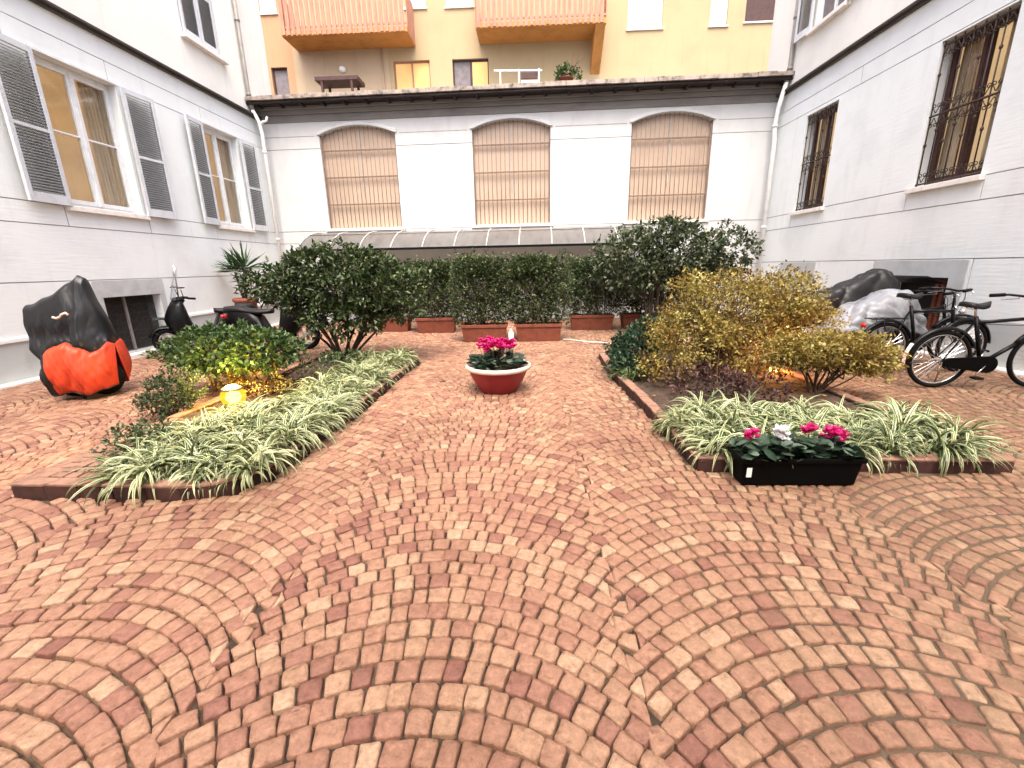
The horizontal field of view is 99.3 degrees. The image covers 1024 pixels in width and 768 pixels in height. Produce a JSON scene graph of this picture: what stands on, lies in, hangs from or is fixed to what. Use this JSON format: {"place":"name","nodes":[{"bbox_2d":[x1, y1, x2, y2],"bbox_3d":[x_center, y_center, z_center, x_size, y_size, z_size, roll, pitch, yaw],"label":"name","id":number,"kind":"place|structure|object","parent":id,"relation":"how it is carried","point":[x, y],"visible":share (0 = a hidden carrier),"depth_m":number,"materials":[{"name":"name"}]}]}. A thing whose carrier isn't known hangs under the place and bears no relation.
{"place":"outdoors","nodes":[
{"label":"outdoors","id":0,"kind":"place"},
{"bbox_2d":[0,318,1023,767],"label":"cobbled paving","id":1,"kind":"structure","parent":0,"point":[560,410],"depth_m":2.06,"materials":[{"name":"stone"}]},
{"bbox_2d":[22,275,131,398],"bbox_3d":[-5.437,-0.579,5.421,0.825,1.501,0.770,-4,15,-11],"label":"covered motorcycle","id":2,"kind":"object","parent":1,"relation":"on","point":[77,346],"visible":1,"depth_m":5.22,"materials":[{"name":"fabric"}]},
{"bbox_2d":[131,364,208,418],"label":"shrub","id":3,"kind":"object","parent":1,"relation":"on","point":[169,406],"visible":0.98,"depth_m":4.51,"materials":[{"name":"green plant"}]},
{"bbox_2d":[149,264,254,352],"bbox_3d":[-6.176,-1.534,8.704,0.780,1.661,1.908,13,21,42],"label":"scooter","id":4,"kind":"object","parent":1,"relation":"on","point":[177,317],"visible":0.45,"depth_m":8.29,"materials":[{"name":"metal"}]},
{"bbox_2d":[9,353,418,502],"bbox_3d":[-2.511,0.145,5.279,1.847,0.163,4.775,-1,15,2],"label":"flower bed","id":5,"kind":"object","parent":1,"relation":"on","point":[33,486],"visible":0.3,"depth_m":3.07,"materials":[{"name":"brick"}]},
{"bbox_2d":[37,445,167,478],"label":"corner stones","id":6,"kind":"object","parent":5,"relation":"on","point":[80,463],"visible":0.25,"depth_m":3.25,"materials":[{"name":"stone"}]},
{"bbox_2d":[59,454,154,506],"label":"spider plant","id":7,"kind":"object","parent":5,"relation":"on","point":[105,476],"visible":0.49,"depth_m":3.03,"materials":[{"name":"plant"}]},
{"bbox_2d":[96,434,162,476],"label":"spider plant","id":8,"kind":"object","parent":5,"relation":"on","point":[127,455],"visible":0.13,"depth_m":3.22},
{"bbox_2d":[88,414,177,461],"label":"corner shrub","id":9,"kind":"object","parent":5,"relation":"on","point":[138,430],"visible":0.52,"depth_m":3.46,"materials":[{"name":"green plant"}]},
{"bbox_2d":[96,442,193,509],"bbox_3d":[-2.635,0.650,3.110,0.623,0.415,0.643,3,16,13],"label":"spider plant","id":10,"kind":"object","parent":5,"relation":"on","point":[139,477],"visible":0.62,"depth_m":2.99,"materials":[{"name":"plant"}]},
{"bbox_2d":[105,430,194,473],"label":"spider plant","id":11,"kind":"object","parent":5,"relation":"on","point":[154,444],"visible":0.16,"depth_m":3.27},
{"bbox_2d":[122,445,199,491],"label":"spider plant","id":12,"kind":"object","parent":5,"relation":"on","point":[164,472],"visible":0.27,"depth_m":3.08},
{"bbox_2d":[117,437,233,481],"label":"spider plant","id":13,"kind":"object","parent":5,"relation":"on","point":[200,456],"visible":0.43,"depth_m":3.13,"materials":[{"name":"plant"}]},
{"bbox_2d":[130,426,236,475],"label":"spider plant","id":14,"kind":"object","parent":5,"relation":"on","point":[181,443],"visible":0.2,"depth_m":3.38,"materials":[{"name":"plant"}]},
{"bbox_2d":[146,410,238,455],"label":"spider plant","id":15,"kind":"object","parent":5,"relation":"on","point":[176,432],"visible":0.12,"depth_m":3.62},
{"bbox_2d":[165,453,239,507],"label":"spider plant","id":16,"kind":"object","parent":5,"relation":"on","point":[205,476],"visible":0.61,"depth_m":3.00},
{"bbox_2d":[160,443,252,498],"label":"spider plant","id":17,"kind":"object","parent":5,"relation":"on","point":[199,465],"visible":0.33,"depth_m":3.12,"materials":[{"name":"plant"}]},
{"bbox_2d":[170,451,250,492],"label":"spider plant","id":18,"kind":"object","parent":5,"relation":"on","point":[218,466],"visible":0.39,"depth_m":3.08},
{"bbox_2d":[182,404,247,437],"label":"spider plant","id":19,"kind":"object","parent":5,"relation":"on","point":[210,422],"visible":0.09,"depth_m":3.81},
{"bbox_2d":[140,318,310,396],"bbox_3d":[-3.516,-0.356,5.465,1.876,0.936,1.420,4,16,17],"label":"clipped shrub","id":20,"kind":"object","parent":5,"relation":"on","point":[229,342],"visible":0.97,"depth_m":5.19,"materials":[{"name":"green plant"}]},
{"bbox_2d":[221,384,242,408],"bbox_3d":[-3.032,0.149,4.736,0.250,0.300,0.250,-1,15,2],"label":"garden lamp","id":21,"kind":"object","parent":5,"relation":"on","point":[233,394],"visible":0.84,"depth_m":4.68,"materials":[{"name":"yellow"}]},
{"bbox_2d":[194,426,284,462],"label":"spider plant","id":22,"kind":"object","parent":5,"relation":"on","point":[245,441],"visible":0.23,"depth_m":3.43,"materials":[{"name":"plant"}]},
{"bbox_2d":[207,393,288,430],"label":"spider plant","id":23,"kind":"object","parent":5,"relation":"on","point":[251,405],"visible":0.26,"depth_m":3.99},
{"bbox_2d":[199,361,298,400],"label":"amber undergrowth","id":24,"kind":"object","parent":5,"relation":"on","point":[260,387],"visible":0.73,"depth_m":5.25,"materials":[{"name":"yellow plant"}]},
{"bbox_2d":[209,443,292,497],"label":"spider plant","id":25,"kind":"object","parent":5,"relation":"on","point":[247,471],"visible":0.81,"depth_m":3.12,"materials":[{"name":"plant"}]},
{"bbox_2d":[211,425,304,495],"bbox_3d":[-1.903,0.590,3.278,0.632,0.419,0.707,-4,8,-33],"label":"spider plant","id":26,"kind":"object","parent":5,"relation":"on","point":[273,456],"visible":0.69,"depth_m":3.28,"materials":[{"name":"plant"}]},
{"bbox_2d":[242,426,321,455],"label":"spider plant","id":27,"kind":"object","parent":5,"relation":"on","point":[294,438],"visible":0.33,"depth_m":3.54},
{"bbox_2d":[246,406,327,463],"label":"spider plant","id":28,"kind":"object","parent":5,"relation":"on","point":[300,422],"visible":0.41,"depth_m":3.73,"materials":[{"name":"plant"}]},
{"bbox_2d":[259,409,340,459],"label":"spider plant","id":29,"kind":"object","parent":5,"relation":"on","point":[313,428],"visible":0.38,"depth_m":3.82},
{"bbox_2d":[268,401,340,436],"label":"spider plant","id":30,"kind":"object","parent":5,"relation":"on","point":[315,416],"visible":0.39,"depth_m":3.99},
{"bbox_2d":[291,383,364,429],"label":"spider plant","id":31,"kind":"object","parent":5,"relation":"on","point":[337,399],"visible":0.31,"depth_m":4.31,"materials":[{"name":"plant"}]},
{"bbox_2d":[294,347,367,382],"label":"grey plant","id":32,"kind":"object","parent":5,"relation":"on","point":[332,358],"visible":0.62,"depth_m":5.82,"materials":[{"name":"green plant"}]},
{"bbox_2d":[233,236,440,358],"bbox_3d":[-2.765,-1.361,7.138,3.239,2.003,2.053,-1,15,2],"label":"camellia tree","id":33,"kind":"object","parent":5,"relation":"on","point":[312,282],"visible":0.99,"depth_m":6.65,"materials":[{"name":"green plant"}]},
{"bbox_2d":[309,388,366,426],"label":"spider plant","id":34,"kind":"object","parent":5,"relation":"on","point":[349,405],"visible":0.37,"depth_m":4.40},
{"bbox_2d":[210,241,263,308],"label":"yucca","id":35,"kind":"object","parent":1,"relation":"on","point":[235,265],"visible":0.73,"depth_m":10.16,"materials":[{"name":"plant"}]},
{"bbox_2d":[220,305,320,348],"bbox_3d":[-4.701,-1.306,8.540,1.950,1.249,0.780,1,15,6],"label":"scooter","id":36,"kind":"object","parent":1,"relation":"on","point":[233,314],"visible":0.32,"depth_m":8.46,"materials":[{"name":"metal"}]},
{"bbox_2d":[369,315,410,331],"bbox_3d":[-3.033,-1.503,10.851,1.036,0.360,0.396,0,15,3],"label":"planter","id":37,"kind":"object","parent":1,"relation":"on","point":[395,327],"visible":0.3,"depth_m":10.71,"materials":[{"name":"ceramic"}]},
{"bbox_2d":[415,316,455,332],"bbox_3d":[-1.815,-1.436,10.513,0.956,0.360,0.396,-1,15,1],"label":"planter","id":38,"kind":"object","parent":1,"relation":"on","point":[430,325],"visible":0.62,"depth_m":10.36,"materials":[{"name":"ceramic"}]},
{"bbox_2d":[406,254,464,321],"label":"hedge","id":39,"kind":"object","parent":38,"relation":"in","point":[440,273],"visible":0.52,"depth_m":10.16,"materials":[{"name":"green plant"}]},
{"bbox_2d":[461,322,507,341],"bbox_3d":[-0.567,-1.082,9.110,0.956,0.360,0.396,-1,15,2],"label":"planter","id":40,"kind":"object","parent":1,"relation":"on","point":[472,333],"visible":0.91,"depth_m":8.94,"materials":[{"name":"ceramic"}]},
{"bbox_2d":[447,248,519,327],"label":"hedge","id":41,"kind":"object","parent":40,"relation":"in","point":[479,267],"visible":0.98,"depth_m":8.76,"materials":[{"name":"green plant"}]},
{"bbox_2d":[465,335,530,394],"bbox_3d":[-0.172,-0.257,5.400,0.816,0.688,0.816,-1,15,2],"label":"flower bowl","id":42,"kind":"object","parent":1,"relation":"on","point":[494,372],"visible":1,"depth_m":5.21,"materials":[{"name":"ceramic"}]},
{"bbox_2d":[515,321,561,341],"bbox_3d":[0.552,-1.092,9.066,0.956,0.360,0.396,-1,15,2],"label":"planter","id":43,"kind":"object","parent":1,"relation":"on","point":[538,332],"visible":0.95,"depth_m":8.90,"materials":[{"name":"ceramic"}]},
{"bbox_2d":[502,246,575,328],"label":"hedge","id":44,"kind":"object","parent":43,"relation":"on","point":[533,269],"visible":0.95,"depth_m":8.72,"materials":[{"name":"green plant"}]},
{"bbox_2d":[570,313,614,329],"bbox_3d":[1.905,-1.496,10.461,1.036,0.360,0.396,0,15,3],"label":"planter","id":45,"kind":"object","parent":1,"relation":"on","point":[593,322],"visible":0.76,"depth_m":10.30,"materials":[{"name":"ceramic"}]},
{"bbox_2d":[557,249,624,317],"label":"hedge","id":46,"kind":"object","parent":45,"relation":"on","point":[581,272],"visible":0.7,"depth_m":10.15,"materials":[{"name":"green plant"}]},
{"bbox_2d":[619,312,645,328],"bbox_3d":[3.087,-1.525,10.481,0.936,0.360,0.396,-1,15,1],"label":"planter","id":47,"kind":"object","parent":1,"relation":"on","point":[626,320],"visible":0.48,"depth_m":10.31,"materials":[{"name":"ceramic"}]},
{"bbox_2d":[611,253,670,316],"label":"hedge","id":48,"kind":"object","parent":47,"relation":"on","point":[637,304],"visible":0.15,"depth_m":10.25,"materials":[{"name":"green plant"}]},
{"bbox_2d":[584,210,764,331],"bbox_3d":[3.555,-2.428,9.548,3.913,2.574,1.836,-1,15,2],"label":"camellia tree","id":49,"kind":"object","parent":1,"relation":"on","point":[632,273],"visible":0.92,"depth_m":9.25,"materials":[{"name":"green plant"}]},
{"bbox_2d":[728,422,867,484],"bbox_3d":[1.970,0.481,3.021,0.858,0.421,0.347,0,15,3],"label":"planter box","id":50,"kind":"object","parent":1,"relation":"on","point":[760,459],"visible":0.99,"depth_m":2.96,"materials":[{"name":"black plastic"}]},
{"bbox_2d":[599,347,1015,473],"bbox_3d":[2.504,0.027,5.343,2.344,0.165,4.534,-1,15,2],"label":"flower bed","id":51,"kind":"object","parent":1,"relation":"on","point":[650,398],"visible":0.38,"depth_m":4.59,"materials":[{"name":"brick"}]},
{"bbox_2d":[601,314,681,379],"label":"evergreen shrub","id":52,"kind":"object","parent":51,"relation":"on","point":[627,342],"visible":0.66,"depth_m":5.92,"materials":[{"name":"green plant"}]},
{"bbox_2d":[647,400,709,445],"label":"spider plant","id":53,"kind":"object","parent":51,"relation":"on","point":[665,421],"visible":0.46,"depth_m":3.84,"materials":[{"name":"plant"}]},
{"bbox_2d":[661,412,716,450],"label":"spider plant","id":54,"kind":"object","parent":51,"relation":"on","point":[691,429],"visible":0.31,"depth_m":3.55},
{"bbox_2d":[664,387,741,412],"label":"spider plant","id":55,"kind":"object","parent":51,"relation":"on","point":[700,402],"visible":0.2,"depth_m":4.17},
{"bbox_2d":[672,417,743,476],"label":"spider plant","id":56,"kind":"object","parent":51,"relation":"on","point":[707,445],"visible":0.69,"depth_m":3.29,"materials":[{"name":"plant"}]},
{"bbox_2d":[673,397,749,437],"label":"spider plant","id":57,"kind":"object","parent":51,"relation":"on","point":[711,419],"visible":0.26,"depth_m":3.77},
{"bbox_2d":[647,362,798,408],"bbox_3d":[2.300,0.004,4.795,1.612,0.450,0.911,-1,15,2],"label":"purple shrub","id":58,"kind":"object","parent":51,"relation":"on","point":[739,386],"visible":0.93,"depth_m":4.74,"materials":[{"name":"brown plant"}]},
{"bbox_2d":[683,404,769,452],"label":"spider plant","id":59,"kind":"object","parent":51,"relation":"on","point":[721,432],"visible":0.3,"depth_m":3.42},
{"bbox_2d":[692,410,772,473],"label":"spider plant","id":60,"kind":"object","parent":51,"relation":"on","point":[725,438],"visible":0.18,"depth_m":3.33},
{"bbox_2d":[697,401,774,429],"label":"spider plant","id":61,"kind":"object","parent":51,"relation":"on","point":[730,421],"visible":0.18,"depth_m":3.59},
{"bbox_2d":[628,259,857,387],"bbox_3d":[2.853,-0.774,5.522,2.814,1.580,1.639,-1,15,2],"label":"golden shrub","id":62,"kind":"object","parent":51,"relation":"on","point":[719,332],"visible":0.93,"depth_m":5.40,"materials":[{"name":"yellow plant"}]},
{"bbox_2d":[723,393,789,430],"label":"spider plant","id":63,"kind":"object","parent":51,"relation":"on","point":[765,408],"visible":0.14,"depth_m":3.77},
{"bbox_2d":[743,402,824,436],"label":"spider plant","id":64,"kind":"object","parent":51,"relation":"on","point":[768,418],"visible":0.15,"depth_m":3.61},
{"bbox_2d":[768,395,843,420],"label":"spider plant","id":65,"kind":"object","parent":51,"relation":"on","point":[813,407],"visible":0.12,"depth_m":3.76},
{"bbox_2d":[770,395,855,437],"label":"spider plant","id":66,"kind":"object","parent":51,"relation":"on","point":[814,416],"visible":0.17,"depth_m":3.69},
{"bbox_2d":[766,402,879,444],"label":"spider plant","id":67,"kind":"object","parent":51,"relation":"on","point":[822,419],"visible":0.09,"depth_m":3.39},
{"bbox_2d":[749,325,911,393],"bbox_3d":[3.495,-0.249,4.803,1.570,0.796,0.904,-1,15,2],"label":"golden shrub","id":68,"kind":"object","parent":51,"relation":"on","point":[866,357],"visible":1,"depth_m":4.66,"materials":[{"name":"yellow plant"}]},
{"bbox_2d":[818,405,897,445],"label":"spider plant","id":69,"kind":"object","parent":51,"relation":"on","point":[863,422],"visible":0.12,"depth_m":3.54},
{"bbox_2d":[826,418,895,469],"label":"spider plant","id":70,"kind":"object","parent":51,"relation":"on","point":[863,439],"visible":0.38,"depth_m":3.33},
{"bbox_2d":[844,410,942,473],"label":"spider plant","id":71,"kind":"object","parent":51,"relation":"on","point":[885,432],"visible":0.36,"depth_m":3.34,"materials":[{"name":"plant"}]},
{"bbox_2d":[850,400,945,422],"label":"spider plant","id":72,"kind":"object","parent":51,"relation":"on","point":[906,408],"visible":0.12,"depth_m":3.80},
{"bbox_2d":[858,424,938,478],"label":"spider plant","id":73,"kind":"object","parent":51,"relation":"on","point":[890,449],"visible":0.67,"depth_m":3.22,"materials":[{"name":"plant"}]},
{"bbox_2d":[841,395,961,453],"bbox_3d":[3.156,0.388,3.493,0.819,0.507,0.790,-7,26,6],"label":"spider plant","id":74,"kind":"object","parent":51,"relation":"on","point":[895,409],"visible":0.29,"depth_m":3.47,"materials":[{"name":"plant"}]},
{"bbox_2d":[859,395,969,429],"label":"spider plant","id":75,"kind":"object","parent":51,"relation":"on","point":[903,409],"visible":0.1,"depth_m":3.71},
{"bbox_2d":[897,409,1002,477],"bbox_3d":[3.235,0.469,3.230,0.662,0.427,0.682,10,16,19],"label":"spider plant","id":76,"kind":"object","parent":51,"relation":"on","point":[944,450],"visible":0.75,"depth_m":3.18,"materials":[{"name":"plant"}]},
{"bbox_2d":[901,401,1022,466],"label":"spider plant","id":77,"kind":"object","parent":51,"relation":"on","point":[967,432],"visible":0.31,"depth_m":3.30,"materials":[{"name":"plant"}]},
{"bbox_2d":[907,424,1023,474],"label":"spider plant","id":78,"kind":"object","parent":51,"relation":"on","point":[978,446],"visible":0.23,"depth_m":3.14,"materials":[{"name":"plant"}]},
{"bbox_2d":[790,268,900,342],"bbox_3d":[5.324,-1.243,7.041,1.544,1.194,0.813,-2,15,-4],"label":"bicycle cover","id":79,"kind":"object","parent":1,"relation":"on","point":[859,286],"visible":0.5,"depth_m":6.78,"materials":[{"name":"fabric"}]},
{"bbox_2d":[842,290,981,360],"bbox_3d":[5.831,-0.812,6.294,1.761,1.061,0.605,6,17,26],"label":"bicycle","id":80,"kind":"object","parent":1,"relation":"on","point":[943,322],"visible":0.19,"depth_m":6.20,"materials":[{"name":"metal"}]},
{"bbox_2d":[801,289,927,337],"bbox_3d":[5.095,-1.018,6.270,1.395,0.674,0.804,-2,15,-4],"label":"bicycle cover","id":81,"kind":"object","parent":80,"relation":"on","point":[878,304],"visible":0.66,"depth_m":6.04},
{"bbox_2d":[857,286,990,371],"bbox_3d":[5.508,-0.706,5.789,1.860,1.131,0.632,-2,15,-2],"label":"bicycle","id":82,"kind":"object","parent":1,"relation":"on","point":[907,334],"visible":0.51,"depth_m":5.76,"materials":[{"name":"metal"}]},
{"bbox_2d":[902,293,1023,386],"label":"bicycle","id":83,"kind":"object","parent":1,"relation":"on","point":[979,363],"visible":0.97,"depth_m":5.05,"materials":[{"name":"metal"}]},
{"bbox_3d":[4.159,-1.556,10.516,0.936,0.360,0.396,-1,15,2],"label":"planter","id":84,"kind":"object","parent":1,"relation":"on","visible":0},
{"bbox_2d":[659,246,715,312],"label":"hedge","id":85,"kind":"object","parent":84,"relation":"in","point":[672,293],"visible":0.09,"depth_m":10.22,"materials":[{"name":"green plant"}]},
{"label":"ground","id":86,"kind":"structure","parent":0,"visible":0},
{"bbox_2d":[0,0,283,389],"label":"apartment building","id":87,"kind":"structure","parent":86,"relation":"on","point":[134,166],"depth_m":8.28,"materials":[{"name":"white paint"}]},
{"bbox_2d":[0,33,177,219],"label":"window","id":88,"kind":"structure","parent":87,"relation":"in","point":[71,109],"depth_m":7.77,"materials":[{"name":"paint"}]},
{"bbox_2d":[90,279,171,349],"bbox_3d":[-7.223,-1.261,8.232,0.328,1.380,1.460,0,15,3],"label":"basement window","id":89,"kind":"structure","parent":87,"relation":"in","point":[124,302],"depth_m":8.25,"materials":[{"name":"grey paint"}]},
{"bbox_2d":[176,0,229,64],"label":"window","id":90,"kind":"structure","parent":87,"relation":"in","point":[195,16],"depth_m":9.81,"materials":[{"name":"paint"}]},
{"bbox_2d":[184,114,268,232],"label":"window","id":91,"kind":"structure","parent":87,"relation":"in","point":[214,147],"depth_m":10.97,"materials":[{"name":"paint"}]},
{"bbox_2d":[258,0,775,94],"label":"apartment building","id":92,"kind":"structure","parent":86,"relation":"on","point":[386,44],"depth_m":15.27,"materials":[{"name":"yellow paint"}]},
{"bbox_2d":[259,0,277,14],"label":"window","id":93,"kind":"structure","parent":92,"relation":"in","point":[267,7],"depth_m":15.46,"materials":[{"name":"white paint"}]},
{"bbox_2d":[272,68,289,94],"bbox_3d":[-8.485,-10.867,16.082,0.700,1.420,0.190,-1,15,2],"label":"window","id":94,"kind":"structure","parent":92,"relation":"in","point":[281,82],"depth_m":16.08,"materials":[{"name":"grey glass"}]},
{"bbox_2d":[394,61,430,88],"bbox_3d":[-3.603,-10.598,15.972,1.420,2.170,0.190,-1,15,2],"label":"window","id":95,"kind":"structure","parent":92,"relation":"in","point":[407,74],"depth_m":15.87,"materials":[{"name":"glass"}]},
{"bbox_2d":[444,0,474,8],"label":"window","id":96,"kind":"structure","parent":92,"relation":"in","point":[450,4],"depth_m":15.23,"materials":[{"name":"white paint"}]},
{"bbox_2d":[453,59,488,85],"bbox_3d":[-1.475,-10.613,15.888,1.400,2.160,0.190,-1,15,2],"label":"window","id":97,"kind":"structure","parent":92,"relation":"in","point":[465,72],"depth_m":15.77,"materials":[{"name":"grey glass"}]},
{"bbox_2d":[626,0,663,30],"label":"window","id":98,"kind":"structure","parent":92,"relation":"in","point":[642,14],"depth_m":15.12,"materials":[{"name":"white paint"}]},
{"bbox_2d":[708,0,728,27],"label":"window","id":99,"kind":"structure","parent":92,"relation":"in","point":[718,15],"depth_m":15.03,"materials":[{"name":"white paint"}]},
{"bbox_2d":[743,0,775,23],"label":"window","id":100,"kind":"structure","parent":92,"relation":"in","point":[757,11],"depth_m":14.98,"materials":[{"name":"brown wood"}]},
{"bbox_2d":[244,71,794,321],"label":"building","id":101,"kind":"structure","parent":86,"relation":"on","point":[594,153],"depth_m":11.78,"materials":[{"name":"paint"}]},
{"bbox_2d":[314,75,364,92],"bbox_3d":[-5.785,-9.810,14.769,1.440,0.900,0.700,-1,15,2],"label":"table","id":102,"kind":"object","parent":101,"relation":"on","point":[352,82],"visible":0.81,"depth_m":14.46,"materials":[{"name":"brown wood"}]},
{"bbox_2d":[316,121,405,231],"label":"window","id":103,"kind":"structure","parent":101,"relation":"in","point":[360,165],"depth_m":12.25,"materials":[{"name":"beige glass"}]},
{"bbox_2d":[295,224,647,250],"bbox_3d":[-1.013,-3.700,11.690,9.110,1.019,1.538,0,15,4],"label":"glass canopy","id":104,"kind":"object","parent":101,"relation":"attached to","point":[497,238],"visible":0.82,"depth_m":11.24,"materials":[{"name":"glass"}]},
{"bbox_2d":[469,115,553,227],"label":"window","id":105,"kind":"structure","parent":101,"relation":"in","point":[511,159],"depth_m":11.97,"materials":[{"name":"beige glass"}]},
{"bbox_2d":[494,68,541,83],"bbox_3d":[0.199,-9.804,14.132,1.552,0.750,0.100,-1,15,2],"label":"table","id":106,"kind":"object","parent":101,"relation":"on","point":[531,74],"visible":0.72,"depth_m":14.05,"materials":[{"name":"white paint"}]},
{"bbox_2d":[554,42,584,80],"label":"potted shrub","id":107,"kind":"object","parent":101,"relation":"on","point":[562,75],"visible":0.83,"depth_m":13.73,"materials":[{"name":"green plant"}]},
{"bbox_2d":[623,108,716,223],"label":"window","id":108,"kind":"structure","parent":101,"relation":"in","point":[670,153],"depth_m":11.68,"materials":[{"name":"beige glass"}]},
{"bbox_2d":[752,0,1023,377],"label":"apartment building","id":109,"kind":"structure","parent":86,"relation":"on","point":[897,148],"depth_m":7.45,"materials":[{"name":"white paint"}]},
{"bbox_2d":[789,103,838,215],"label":"window","id":110,"kind":"structure","parent":109,"relation":"in","point":[817,172],"depth_m":9.91,"materials":[{"name":"brown wood"}]},
{"bbox_2d":[794,0,850,42],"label":"window","id":111,"kind":"structure","parent":109,"relation":"in","point":[829,9],"depth_m":9.55,"materials":[{"name":"paint"}]},
{"bbox_2d":[873,259,969,354],"bbox_3d":[6.742,-1.357,7.423,0.640,1.450,1.800,-1,15,2],"label":"basement window","id":112,"kind":"structure","parent":109,"relation":"in","point":[913,274],"depth_m":6.99,"materials":[{"name":"grey paint"}]},
{"bbox_2d":[904,2,1021,193],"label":"window","id":113,"kind":"structure","parent":109,"relation":"in","point":[978,65],"depth_m":6.67,"materials":[{"name":"brown wood"}]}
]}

